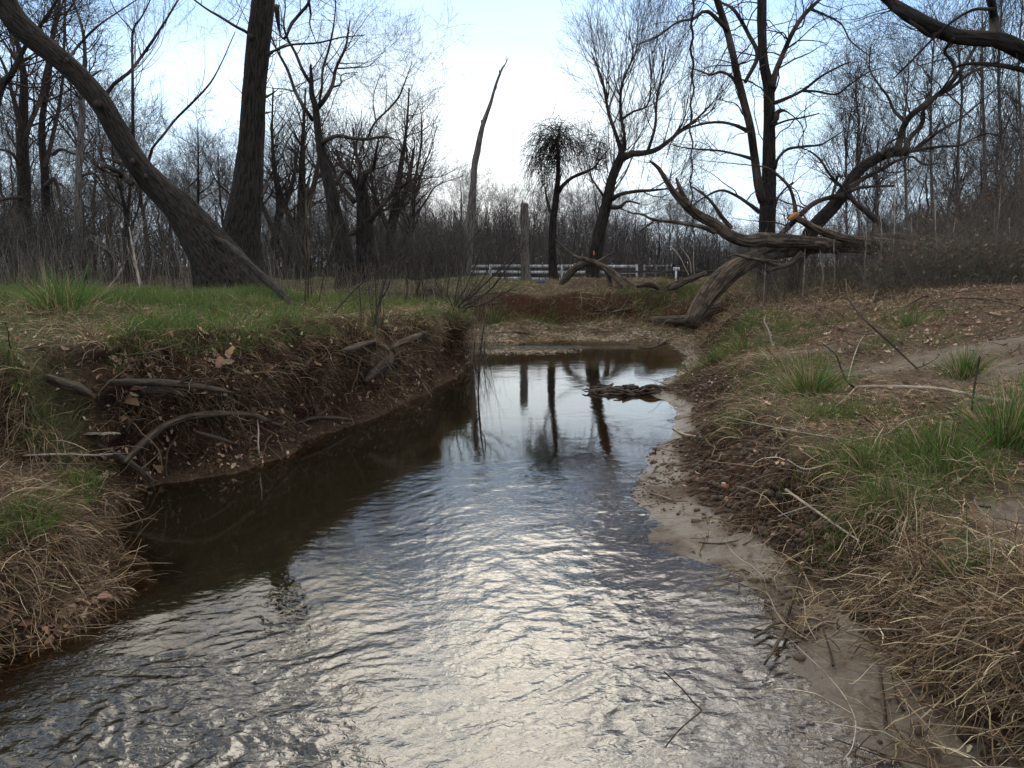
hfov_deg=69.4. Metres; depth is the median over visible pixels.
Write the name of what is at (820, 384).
grass tuft
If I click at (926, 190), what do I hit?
distant tree
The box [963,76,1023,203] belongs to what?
distant tree
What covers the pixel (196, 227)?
leaning willow
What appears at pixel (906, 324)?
grass tuft
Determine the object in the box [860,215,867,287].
dry stalk
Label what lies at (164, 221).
distant tree
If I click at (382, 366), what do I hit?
root
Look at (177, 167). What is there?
distant tree
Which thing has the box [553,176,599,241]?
distant tree
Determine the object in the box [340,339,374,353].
dark log
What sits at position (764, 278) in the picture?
dry stalk
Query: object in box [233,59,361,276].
slim bare tree
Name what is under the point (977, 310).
stem
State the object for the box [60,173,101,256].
distant tree
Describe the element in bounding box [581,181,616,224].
distant tree
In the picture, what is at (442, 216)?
distant tree
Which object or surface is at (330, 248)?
sapling
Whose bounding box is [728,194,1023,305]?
bushes
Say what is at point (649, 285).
dark log
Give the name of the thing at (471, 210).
bare snag
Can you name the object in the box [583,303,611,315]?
dead branch
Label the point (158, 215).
distant tree
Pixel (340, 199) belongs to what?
distant tree
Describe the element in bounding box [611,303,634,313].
dead branch
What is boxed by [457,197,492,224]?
distant tree
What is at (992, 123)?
distant tree
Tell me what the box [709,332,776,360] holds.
grass tuft
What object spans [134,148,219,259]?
distant tree
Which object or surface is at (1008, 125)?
distant tree
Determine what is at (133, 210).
distant tree
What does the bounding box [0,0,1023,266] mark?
sky
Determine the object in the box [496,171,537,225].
distant tree
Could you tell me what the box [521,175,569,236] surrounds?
distant tree
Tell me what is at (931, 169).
thin straight tree
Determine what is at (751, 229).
distant tree
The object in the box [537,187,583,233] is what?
distant tree
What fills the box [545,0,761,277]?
leaning bare tree
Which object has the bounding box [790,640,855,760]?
stem
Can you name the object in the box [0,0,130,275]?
tall bare tree
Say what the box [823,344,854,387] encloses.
stick
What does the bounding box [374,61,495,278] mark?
slender forked tree
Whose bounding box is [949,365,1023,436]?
grass tuft
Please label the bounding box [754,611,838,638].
stick
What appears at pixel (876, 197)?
bare tree
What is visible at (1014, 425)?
grass tuft
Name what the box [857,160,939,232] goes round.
distant tree
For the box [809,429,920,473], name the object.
grass tuft
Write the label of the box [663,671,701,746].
bent twig
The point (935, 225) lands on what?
dry stalk
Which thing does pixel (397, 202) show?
slim bare tree
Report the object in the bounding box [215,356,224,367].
dead leaf
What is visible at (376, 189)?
distant tree
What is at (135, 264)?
sapling
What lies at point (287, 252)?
thicket
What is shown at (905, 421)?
stem
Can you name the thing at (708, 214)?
distant tree
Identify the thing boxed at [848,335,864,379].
stem
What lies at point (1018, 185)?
thicket
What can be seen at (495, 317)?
grass tuft
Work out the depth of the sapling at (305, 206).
8.73 m
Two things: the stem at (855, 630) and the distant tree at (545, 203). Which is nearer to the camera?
the stem at (855, 630)
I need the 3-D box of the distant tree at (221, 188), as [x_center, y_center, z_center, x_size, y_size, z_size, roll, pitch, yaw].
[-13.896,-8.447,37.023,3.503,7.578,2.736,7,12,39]
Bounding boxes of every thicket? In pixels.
[0,182,192,288]
[218,194,495,280]
[892,146,1023,278]
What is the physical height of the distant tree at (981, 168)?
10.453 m
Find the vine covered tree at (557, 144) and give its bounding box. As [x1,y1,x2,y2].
[507,91,638,279]
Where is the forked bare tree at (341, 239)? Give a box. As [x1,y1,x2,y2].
[213,0,476,288]
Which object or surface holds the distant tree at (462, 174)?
on the ground at (656, 575)
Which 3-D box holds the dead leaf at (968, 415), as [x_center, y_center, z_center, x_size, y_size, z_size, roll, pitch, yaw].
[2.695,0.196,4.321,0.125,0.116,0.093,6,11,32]
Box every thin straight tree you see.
[795,42,893,267]
[810,27,902,257]
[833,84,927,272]
[860,1,968,274]
[884,0,991,218]
[923,0,1002,214]
[943,0,1023,226]
[964,0,1023,197]
[965,0,1023,191]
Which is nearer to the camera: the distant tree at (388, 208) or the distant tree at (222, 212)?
the distant tree at (222, 212)
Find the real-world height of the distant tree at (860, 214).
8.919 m
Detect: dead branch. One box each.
[516,331,529,334]
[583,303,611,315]
[596,298,621,311]
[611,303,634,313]
[638,337,674,348]
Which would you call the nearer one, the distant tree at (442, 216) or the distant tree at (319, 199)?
the distant tree at (442, 216)
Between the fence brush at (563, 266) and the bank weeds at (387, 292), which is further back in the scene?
the fence brush at (563, 266)
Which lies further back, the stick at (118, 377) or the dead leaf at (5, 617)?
the stick at (118, 377)
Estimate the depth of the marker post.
39.46 m
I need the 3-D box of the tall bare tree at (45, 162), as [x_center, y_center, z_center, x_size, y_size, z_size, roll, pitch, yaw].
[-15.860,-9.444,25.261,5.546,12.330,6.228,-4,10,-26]
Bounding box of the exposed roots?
[0,296,1023,735]
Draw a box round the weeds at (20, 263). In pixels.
[0,230,298,292]
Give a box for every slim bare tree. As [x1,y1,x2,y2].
[207,60,336,279]
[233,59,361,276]
[338,51,465,278]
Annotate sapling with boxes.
[88,225,130,291]
[126,218,146,285]
[278,174,312,303]
[290,157,326,300]
[290,197,320,297]
[315,183,347,302]
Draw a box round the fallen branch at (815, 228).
[666,115,909,277]
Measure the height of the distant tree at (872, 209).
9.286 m
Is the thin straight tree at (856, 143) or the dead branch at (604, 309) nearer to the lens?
the dead branch at (604, 309)
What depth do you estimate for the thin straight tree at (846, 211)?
25.35 m
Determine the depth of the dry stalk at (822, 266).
12.45 m
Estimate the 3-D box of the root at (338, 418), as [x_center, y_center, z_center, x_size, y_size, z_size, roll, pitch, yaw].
[-1.628,0.282,6.422,0.197,0.469,0.879,3,10,19]
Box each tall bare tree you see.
[0,0,129,279]
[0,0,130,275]
[0,0,138,275]
[0,0,139,120]
[54,83,177,280]
[136,73,238,211]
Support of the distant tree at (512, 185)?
on the ground at (656, 575)
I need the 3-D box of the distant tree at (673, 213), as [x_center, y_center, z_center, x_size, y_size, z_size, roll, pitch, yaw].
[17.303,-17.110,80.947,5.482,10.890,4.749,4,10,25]
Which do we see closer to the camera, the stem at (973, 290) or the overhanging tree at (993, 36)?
the overhanging tree at (993, 36)
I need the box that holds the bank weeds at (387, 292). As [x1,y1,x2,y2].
[272,245,505,370]
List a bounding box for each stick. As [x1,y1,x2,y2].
[23,431,128,468]
[93,352,153,398]
[118,332,194,364]
[257,419,259,453]
[264,396,310,443]
[673,427,701,436]
[698,528,740,543]
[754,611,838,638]
[762,315,775,346]
[764,561,805,664]
[785,489,859,540]
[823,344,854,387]
[855,385,1018,401]
[878,670,887,729]
[971,356,980,410]
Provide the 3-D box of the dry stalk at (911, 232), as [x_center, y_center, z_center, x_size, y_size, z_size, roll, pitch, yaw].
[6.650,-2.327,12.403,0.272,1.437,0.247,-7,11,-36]
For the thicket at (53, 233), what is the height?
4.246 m
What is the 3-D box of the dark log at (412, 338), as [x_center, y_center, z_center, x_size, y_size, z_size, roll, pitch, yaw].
[-1.230,-0.402,7.545,0.173,0.187,1.342,3,10,20]
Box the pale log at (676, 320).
[649,289,727,324]
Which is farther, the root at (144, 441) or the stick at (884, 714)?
the root at (144, 441)
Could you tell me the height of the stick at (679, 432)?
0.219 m
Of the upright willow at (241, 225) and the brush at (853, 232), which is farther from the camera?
the brush at (853, 232)
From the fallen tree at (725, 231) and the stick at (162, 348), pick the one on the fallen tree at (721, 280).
the fallen tree at (725, 231)
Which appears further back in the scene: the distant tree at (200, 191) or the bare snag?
the distant tree at (200, 191)
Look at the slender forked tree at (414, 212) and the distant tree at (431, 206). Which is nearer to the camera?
the slender forked tree at (414, 212)
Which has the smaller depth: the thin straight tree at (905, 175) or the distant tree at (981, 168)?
the thin straight tree at (905, 175)
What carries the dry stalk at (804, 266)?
on the ground at (656, 575)
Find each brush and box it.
[353,190,786,277]
[424,218,674,280]
[725,192,1007,277]
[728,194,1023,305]
[840,211,1023,301]
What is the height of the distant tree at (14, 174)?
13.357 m
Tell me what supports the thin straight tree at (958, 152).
on the ground at (656, 575)
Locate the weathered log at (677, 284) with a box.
[657,263,711,292]
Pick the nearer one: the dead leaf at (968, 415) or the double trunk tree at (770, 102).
the dead leaf at (968, 415)
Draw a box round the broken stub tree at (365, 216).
[269,72,456,282]
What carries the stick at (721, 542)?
on the ground at (656, 575)
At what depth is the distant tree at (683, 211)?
84.04 m
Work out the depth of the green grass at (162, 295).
5.10 m
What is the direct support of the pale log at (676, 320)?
on the ground at (656, 575)
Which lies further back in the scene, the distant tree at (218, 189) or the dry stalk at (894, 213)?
the distant tree at (218, 189)
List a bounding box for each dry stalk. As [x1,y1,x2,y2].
[762,247,776,301]
[800,223,817,296]
[819,250,827,294]
[831,218,839,291]
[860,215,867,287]
[873,209,885,283]
[890,159,899,280]
[905,202,916,282]
[932,199,951,280]
[995,182,1010,239]
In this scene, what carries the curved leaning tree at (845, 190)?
on the ground at (656, 575)
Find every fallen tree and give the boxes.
[590,128,827,258]
[683,208,1022,329]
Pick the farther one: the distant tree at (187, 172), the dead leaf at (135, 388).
the distant tree at (187, 172)
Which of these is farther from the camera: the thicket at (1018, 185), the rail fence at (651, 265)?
the rail fence at (651, 265)
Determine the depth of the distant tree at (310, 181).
32.59 m
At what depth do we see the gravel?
4.03 m
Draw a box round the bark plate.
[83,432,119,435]
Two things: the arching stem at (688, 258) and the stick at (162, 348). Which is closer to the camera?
the stick at (162, 348)
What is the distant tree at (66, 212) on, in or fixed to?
on the ground at (656, 575)
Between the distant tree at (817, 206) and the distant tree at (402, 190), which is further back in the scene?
the distant tree at (817, 206)
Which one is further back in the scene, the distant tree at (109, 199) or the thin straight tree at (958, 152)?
the distant tree at (109, 199)
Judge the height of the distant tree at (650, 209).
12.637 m
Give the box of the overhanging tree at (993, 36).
[802,0,1023,142]
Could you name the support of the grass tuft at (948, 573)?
on the ground at (656, 575)
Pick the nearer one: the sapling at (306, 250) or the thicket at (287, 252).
the sapling at (306, 250)
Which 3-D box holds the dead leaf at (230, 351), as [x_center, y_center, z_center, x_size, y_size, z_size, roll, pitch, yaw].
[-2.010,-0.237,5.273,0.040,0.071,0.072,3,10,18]
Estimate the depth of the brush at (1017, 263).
11.17 m
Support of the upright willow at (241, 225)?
on the ground at (656, 575)
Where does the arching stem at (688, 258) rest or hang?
on the ground at (656, 575)
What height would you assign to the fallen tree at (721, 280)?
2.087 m
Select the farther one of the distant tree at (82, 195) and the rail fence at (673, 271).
the distant tree at (82, 195)
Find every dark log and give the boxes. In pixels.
[42,374,92,397]
[106,369,244,393]
[136,386,187,396]
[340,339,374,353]
[362,331,427,358]
[636,282,659,290]
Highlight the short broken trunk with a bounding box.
[520,201,530,280]
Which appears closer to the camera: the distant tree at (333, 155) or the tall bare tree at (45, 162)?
the tall bare tree at (45, 162)
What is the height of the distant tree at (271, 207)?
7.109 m
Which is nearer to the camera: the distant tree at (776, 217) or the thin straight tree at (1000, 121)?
the thin straight tree at (1000, 121)
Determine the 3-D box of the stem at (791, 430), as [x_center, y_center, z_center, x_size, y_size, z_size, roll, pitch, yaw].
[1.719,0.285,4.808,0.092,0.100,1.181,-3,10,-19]
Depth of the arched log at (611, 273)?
18.45 m
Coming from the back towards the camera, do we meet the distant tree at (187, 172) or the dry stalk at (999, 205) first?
the distant tree at (187, 172)
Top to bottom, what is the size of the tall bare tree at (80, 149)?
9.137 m
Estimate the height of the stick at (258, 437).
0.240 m
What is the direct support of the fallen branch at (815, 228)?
on the fallen tree at (721, 280)
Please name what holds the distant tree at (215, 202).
on the ground at (656, 575)
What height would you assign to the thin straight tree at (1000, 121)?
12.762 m
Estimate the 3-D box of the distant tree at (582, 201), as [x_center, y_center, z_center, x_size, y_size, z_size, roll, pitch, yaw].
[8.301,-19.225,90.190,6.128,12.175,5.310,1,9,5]
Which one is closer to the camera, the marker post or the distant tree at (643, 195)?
the marker post
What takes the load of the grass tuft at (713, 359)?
on the ground at (656, 575)
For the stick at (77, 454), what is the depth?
4.32 m
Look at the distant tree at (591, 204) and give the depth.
68.52 m
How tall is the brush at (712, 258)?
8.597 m
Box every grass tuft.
[1,258,131,318]
[474,307,509,322]
[686,339,730,367]
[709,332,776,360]
[750,345,876,400]
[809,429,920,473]
[855,414,1009,472]
[874,306,940,330]
[900,371,1023,461]
[905,340,1020,382]
[919,530,1014,587]
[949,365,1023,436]
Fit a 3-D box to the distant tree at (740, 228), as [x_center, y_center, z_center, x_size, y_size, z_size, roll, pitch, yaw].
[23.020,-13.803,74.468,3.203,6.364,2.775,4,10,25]
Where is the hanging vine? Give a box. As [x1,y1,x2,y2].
[671,0,722,219]
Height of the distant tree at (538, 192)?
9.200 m
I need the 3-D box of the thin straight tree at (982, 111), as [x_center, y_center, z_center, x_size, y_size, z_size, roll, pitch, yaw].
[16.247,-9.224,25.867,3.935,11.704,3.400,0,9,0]
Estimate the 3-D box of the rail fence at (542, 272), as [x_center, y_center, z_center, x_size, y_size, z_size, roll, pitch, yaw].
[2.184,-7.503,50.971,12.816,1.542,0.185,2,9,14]
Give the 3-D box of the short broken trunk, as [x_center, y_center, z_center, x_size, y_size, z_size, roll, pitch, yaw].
[0.497,-4.817,25.556,0.476,3.046,0.484,0,9,0]
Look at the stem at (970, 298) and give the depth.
9.20 m
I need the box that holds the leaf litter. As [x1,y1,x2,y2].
[0,276,1023,760]
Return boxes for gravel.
[469,319,1023,766]
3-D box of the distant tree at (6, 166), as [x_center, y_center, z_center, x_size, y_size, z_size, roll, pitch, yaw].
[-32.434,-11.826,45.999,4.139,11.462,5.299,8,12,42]
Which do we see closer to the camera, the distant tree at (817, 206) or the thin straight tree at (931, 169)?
the thin straight tree at (931, 169)
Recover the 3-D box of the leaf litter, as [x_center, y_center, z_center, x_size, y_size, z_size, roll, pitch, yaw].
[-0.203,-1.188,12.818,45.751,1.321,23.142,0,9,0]
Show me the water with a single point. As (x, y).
(416, 587)
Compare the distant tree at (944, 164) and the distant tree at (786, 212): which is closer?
the distant tree at (944, 164)
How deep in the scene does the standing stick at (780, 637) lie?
2.96 m
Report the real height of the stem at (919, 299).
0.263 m
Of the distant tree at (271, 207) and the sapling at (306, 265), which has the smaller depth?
the sapling at (306, 265)
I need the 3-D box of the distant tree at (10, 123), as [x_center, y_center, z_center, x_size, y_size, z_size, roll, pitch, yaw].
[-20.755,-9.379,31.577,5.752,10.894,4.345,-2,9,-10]
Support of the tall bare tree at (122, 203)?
on the ground at (656, 575)
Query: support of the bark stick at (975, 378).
on the ground at (656, 575)
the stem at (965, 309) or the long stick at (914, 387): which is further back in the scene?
the stem at (965, 309)
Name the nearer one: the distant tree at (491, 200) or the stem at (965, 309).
the stem at (965, 309)
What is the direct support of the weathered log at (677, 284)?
on the ground at (656, 575)
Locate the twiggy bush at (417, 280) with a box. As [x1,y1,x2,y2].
[391,231,458,303]
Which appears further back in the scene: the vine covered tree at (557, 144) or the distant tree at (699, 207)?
the distant tree at (699, 207)
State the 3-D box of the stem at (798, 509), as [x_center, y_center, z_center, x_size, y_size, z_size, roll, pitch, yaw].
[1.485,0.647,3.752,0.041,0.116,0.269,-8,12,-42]
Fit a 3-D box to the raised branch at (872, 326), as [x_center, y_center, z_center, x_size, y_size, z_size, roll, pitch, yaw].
[3.225,-0.548,6.662,0.280,0.785,0.876,-4,10,-23]
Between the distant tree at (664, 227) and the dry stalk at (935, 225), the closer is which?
the dry stalk at (935, 225)
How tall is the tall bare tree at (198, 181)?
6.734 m
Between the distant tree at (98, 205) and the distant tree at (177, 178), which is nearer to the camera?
the distant tree at (177, 178)
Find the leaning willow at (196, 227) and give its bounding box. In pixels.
[0,0,270,289]
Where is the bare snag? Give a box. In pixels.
[462,56,507,275]
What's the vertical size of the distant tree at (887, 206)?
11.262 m
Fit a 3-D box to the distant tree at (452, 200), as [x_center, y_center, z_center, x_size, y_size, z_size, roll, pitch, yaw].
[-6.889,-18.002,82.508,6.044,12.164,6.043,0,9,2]
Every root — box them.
[121,400,298,465]
[292,392,353,430]
[363,336,405,385]
[373,324,382,348]
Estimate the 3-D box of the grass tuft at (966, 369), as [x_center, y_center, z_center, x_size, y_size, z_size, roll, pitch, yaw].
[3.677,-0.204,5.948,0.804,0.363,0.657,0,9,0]
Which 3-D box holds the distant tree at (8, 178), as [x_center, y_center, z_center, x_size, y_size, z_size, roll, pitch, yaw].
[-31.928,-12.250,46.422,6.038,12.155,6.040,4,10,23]
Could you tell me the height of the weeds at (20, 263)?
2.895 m
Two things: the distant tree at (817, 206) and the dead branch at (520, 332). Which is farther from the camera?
the distant tree at (817, 206)
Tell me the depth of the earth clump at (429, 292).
16.32 m
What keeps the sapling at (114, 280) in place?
on the ground at (656, 575)
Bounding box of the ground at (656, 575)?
[0,267,1023,767]
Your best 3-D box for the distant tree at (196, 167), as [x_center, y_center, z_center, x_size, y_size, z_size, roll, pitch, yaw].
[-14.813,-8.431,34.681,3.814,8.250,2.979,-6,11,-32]
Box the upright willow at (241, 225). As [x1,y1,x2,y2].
[157,0,427,275]
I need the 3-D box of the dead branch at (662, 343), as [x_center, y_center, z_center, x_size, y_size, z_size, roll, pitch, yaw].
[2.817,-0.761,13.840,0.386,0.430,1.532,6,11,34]
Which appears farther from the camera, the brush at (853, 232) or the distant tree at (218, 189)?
the distant tree at (218, 189)
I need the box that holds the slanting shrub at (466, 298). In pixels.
[411,183,559,369]
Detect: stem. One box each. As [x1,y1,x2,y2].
[664,245,694,274]
[727,417,849,439]
[778,505,829,516]
[787,444,863,469]
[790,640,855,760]
[804,310,847,332]
[833,412,955,445]
[847,628,913,632]
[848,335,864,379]
[884,296,963,324]
[894,299,1023,315]
[918,297,1022,314]
[934,287,1005,294]
[946,301,1012,320]
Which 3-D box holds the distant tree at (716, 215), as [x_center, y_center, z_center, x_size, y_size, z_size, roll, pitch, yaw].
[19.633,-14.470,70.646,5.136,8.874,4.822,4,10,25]
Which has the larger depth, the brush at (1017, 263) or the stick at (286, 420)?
the brush at (1017, 263)
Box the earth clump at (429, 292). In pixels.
[415,280,449,300]
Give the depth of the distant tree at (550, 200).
100.79 m
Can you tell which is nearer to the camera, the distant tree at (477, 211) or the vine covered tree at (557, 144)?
the vine covered tree at (557, 144)
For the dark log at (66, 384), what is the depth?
4.39 m
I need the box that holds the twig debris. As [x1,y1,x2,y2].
[0,274,1023,767]
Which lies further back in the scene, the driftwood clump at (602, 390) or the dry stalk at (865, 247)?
the dry stalk at (865, 247)
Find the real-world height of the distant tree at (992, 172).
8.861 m
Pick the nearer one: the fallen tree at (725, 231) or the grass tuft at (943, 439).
the grass tuft at (943, 439)
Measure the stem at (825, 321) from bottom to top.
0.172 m
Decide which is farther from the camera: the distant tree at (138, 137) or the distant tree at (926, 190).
the distant tree at (138, 137)
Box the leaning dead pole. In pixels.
[213,236,296,306]
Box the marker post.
[673,267,679,279]
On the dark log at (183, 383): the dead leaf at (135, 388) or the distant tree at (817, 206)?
the dead leaf at (135, 388)
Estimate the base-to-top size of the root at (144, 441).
0.526 m
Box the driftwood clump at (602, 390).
[582,383,668,397]
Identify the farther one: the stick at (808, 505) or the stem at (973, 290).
the stem at (973, 290)
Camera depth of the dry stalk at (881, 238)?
12.38 m
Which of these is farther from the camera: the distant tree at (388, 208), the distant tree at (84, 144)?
the distant tree at (388, 208)
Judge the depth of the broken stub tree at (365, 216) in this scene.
19.36 m
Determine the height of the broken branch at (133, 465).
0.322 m
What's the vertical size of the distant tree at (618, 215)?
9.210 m
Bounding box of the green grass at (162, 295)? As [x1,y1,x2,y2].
[0,269,1023,624]
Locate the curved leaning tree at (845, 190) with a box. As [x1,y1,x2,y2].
[717,0,1023,293]
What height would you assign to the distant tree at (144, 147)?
11.325 m
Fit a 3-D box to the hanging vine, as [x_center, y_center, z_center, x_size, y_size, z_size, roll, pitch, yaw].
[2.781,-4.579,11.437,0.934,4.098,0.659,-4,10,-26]
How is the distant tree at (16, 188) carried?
on the ground at (656, 575)
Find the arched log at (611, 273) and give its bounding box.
[555,237,645,290]
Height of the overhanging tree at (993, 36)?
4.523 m
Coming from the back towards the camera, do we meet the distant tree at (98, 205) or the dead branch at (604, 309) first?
the distant tree at (98, 205)
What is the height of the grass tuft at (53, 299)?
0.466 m
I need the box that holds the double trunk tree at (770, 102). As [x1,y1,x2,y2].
[558,0,936,284]
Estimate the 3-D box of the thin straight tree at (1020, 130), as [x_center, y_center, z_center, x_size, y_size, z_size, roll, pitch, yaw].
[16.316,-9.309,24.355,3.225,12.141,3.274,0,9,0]
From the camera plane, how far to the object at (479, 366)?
8.36 m
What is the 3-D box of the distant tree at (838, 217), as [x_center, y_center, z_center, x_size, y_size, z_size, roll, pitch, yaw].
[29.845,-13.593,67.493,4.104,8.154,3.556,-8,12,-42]
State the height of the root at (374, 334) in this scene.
0.284 m
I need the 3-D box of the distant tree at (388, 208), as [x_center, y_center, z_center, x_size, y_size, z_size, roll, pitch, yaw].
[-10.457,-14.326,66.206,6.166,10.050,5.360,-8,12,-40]
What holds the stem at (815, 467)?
on the ground at (656, 575)
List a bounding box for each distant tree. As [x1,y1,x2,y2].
[0,52,78,258]
[0,103,64,231]
[0,110,53,239]
[0,120,39,215]
[1,164,66,226]
[11,132,95,270]
[11,147,57,230]
[29,52,165,259]
[33,102,126,260]
[35,192,82,244]
[37,50,169,277]
[51,69,169,246]
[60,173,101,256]
[69,181,122,266]
[70,68,215,278]
[87,170,135,235]
[99,178,154,238]
[117,130,188,249]
[119,194,172,238]
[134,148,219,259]
[148,168,179,269]
[155,127,223,276]
[159,150,207,212]
[162,112,229,223]
[164,108,262,226]
[181,168,212,213]
[196,173,228,225]
[203,146,262,225]
[203,158,230,218]
[261,101,321,233]
[263,130,322,250]
[269,129,338,235]
[298,102,355,232]
[307,154,378,241]
[312,187,324,276]
[315,137,384,228]
[335,109,408,271]
[355,134,443,240]
[374,182,422,230]
[376,115,453,242]
[408,175,456,239]
[417,191,455,255]
[434,175,468,240]
[440,144,484,236]
[441,155,493,234]
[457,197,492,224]
[461,168,506,237]
[478,176,533,229]
[483,171,529,228]
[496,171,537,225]
[515,169,553,277]
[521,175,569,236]
[534,184,574,232]
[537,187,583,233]
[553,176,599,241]
[561,182,603,238]
[567,181,621,249]
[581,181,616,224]
[591,181,636,249]
[604,181,654,246]
[617,179,661,275]
[630,193,682,263]
[631,185,663,233]
[646,177,690,261]
[661,179,714,241]
[665,200,698,243]
[668,176,707,239]
[686,197,726,251]
[692,185,743,248]
[732,216,751,250]
[734,217,758,252]
[742,188,785,234]
[776,192,801,233]
[777,219,803,233]
[799,179,837,235]
[825,202,854,234]
[827,213,855,232]
[830,114,921,260]
[849,194,869,232]
[851,193,883,232]
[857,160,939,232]
[864,141,951,224]
[864,194,903,227]
[879,98,1015,223]
[888,128,973,226]
[911,92,1023,211]
[914,109,1014,205]
[962,136,1023,200]
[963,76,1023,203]
[968,59,1023,193]
[971,74,1023,207]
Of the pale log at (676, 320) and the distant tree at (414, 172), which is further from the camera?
the distant tree at (414, 172)
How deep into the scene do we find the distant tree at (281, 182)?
46.40 m
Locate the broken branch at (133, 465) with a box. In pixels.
[98,444,162,485]
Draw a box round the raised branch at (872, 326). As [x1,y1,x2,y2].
[837,278,918,369]
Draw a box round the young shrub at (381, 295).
[322,200,441,337]
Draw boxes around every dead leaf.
[0,608,13,626]
[123,394,139,405]
[130,386,146,390]
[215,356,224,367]
[227,345,234,355]
[961,408,977,423]
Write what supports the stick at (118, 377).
on the ground at (656, 575)
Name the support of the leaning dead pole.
on the ground at (656, 575)
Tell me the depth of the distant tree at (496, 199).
74.10 m
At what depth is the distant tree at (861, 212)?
93.33 m
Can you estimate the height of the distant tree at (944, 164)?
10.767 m
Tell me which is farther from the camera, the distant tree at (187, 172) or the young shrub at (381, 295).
the distant tree at (187, 172)
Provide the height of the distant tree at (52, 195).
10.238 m
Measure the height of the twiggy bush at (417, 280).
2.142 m
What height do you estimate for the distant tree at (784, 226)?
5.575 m
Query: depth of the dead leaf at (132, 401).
4.82 m
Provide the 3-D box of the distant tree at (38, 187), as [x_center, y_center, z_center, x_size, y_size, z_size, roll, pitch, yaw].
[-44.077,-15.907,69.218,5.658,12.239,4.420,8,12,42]
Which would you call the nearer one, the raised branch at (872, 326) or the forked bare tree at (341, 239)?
the raised branch at (872, 326)
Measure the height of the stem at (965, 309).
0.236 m
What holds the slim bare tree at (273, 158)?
on the ground at (656, 575)
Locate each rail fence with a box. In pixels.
[457,264,637,279]
[609,266,754,279]
[643,264,667,276]
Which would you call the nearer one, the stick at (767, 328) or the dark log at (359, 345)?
the dark log at (359, 345)
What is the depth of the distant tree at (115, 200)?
81.28 m
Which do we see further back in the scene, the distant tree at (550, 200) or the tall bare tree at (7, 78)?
the distant tree at (550, 200)
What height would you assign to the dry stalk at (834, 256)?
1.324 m
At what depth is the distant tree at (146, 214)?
66.03 m
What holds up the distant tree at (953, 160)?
on the ground at (656, 575)
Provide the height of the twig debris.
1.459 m
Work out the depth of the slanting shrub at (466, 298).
10.30 m
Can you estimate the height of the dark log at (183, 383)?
0.185 m
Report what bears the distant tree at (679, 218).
on the ground at (656, 575)
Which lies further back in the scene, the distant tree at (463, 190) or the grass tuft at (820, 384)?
the distant tree at (463, 190)
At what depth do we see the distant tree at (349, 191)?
49.41 m
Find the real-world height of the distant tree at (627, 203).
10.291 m
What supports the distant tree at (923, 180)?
on the ground at (656, 575)
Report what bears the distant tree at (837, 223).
on the ground at (656, 575)

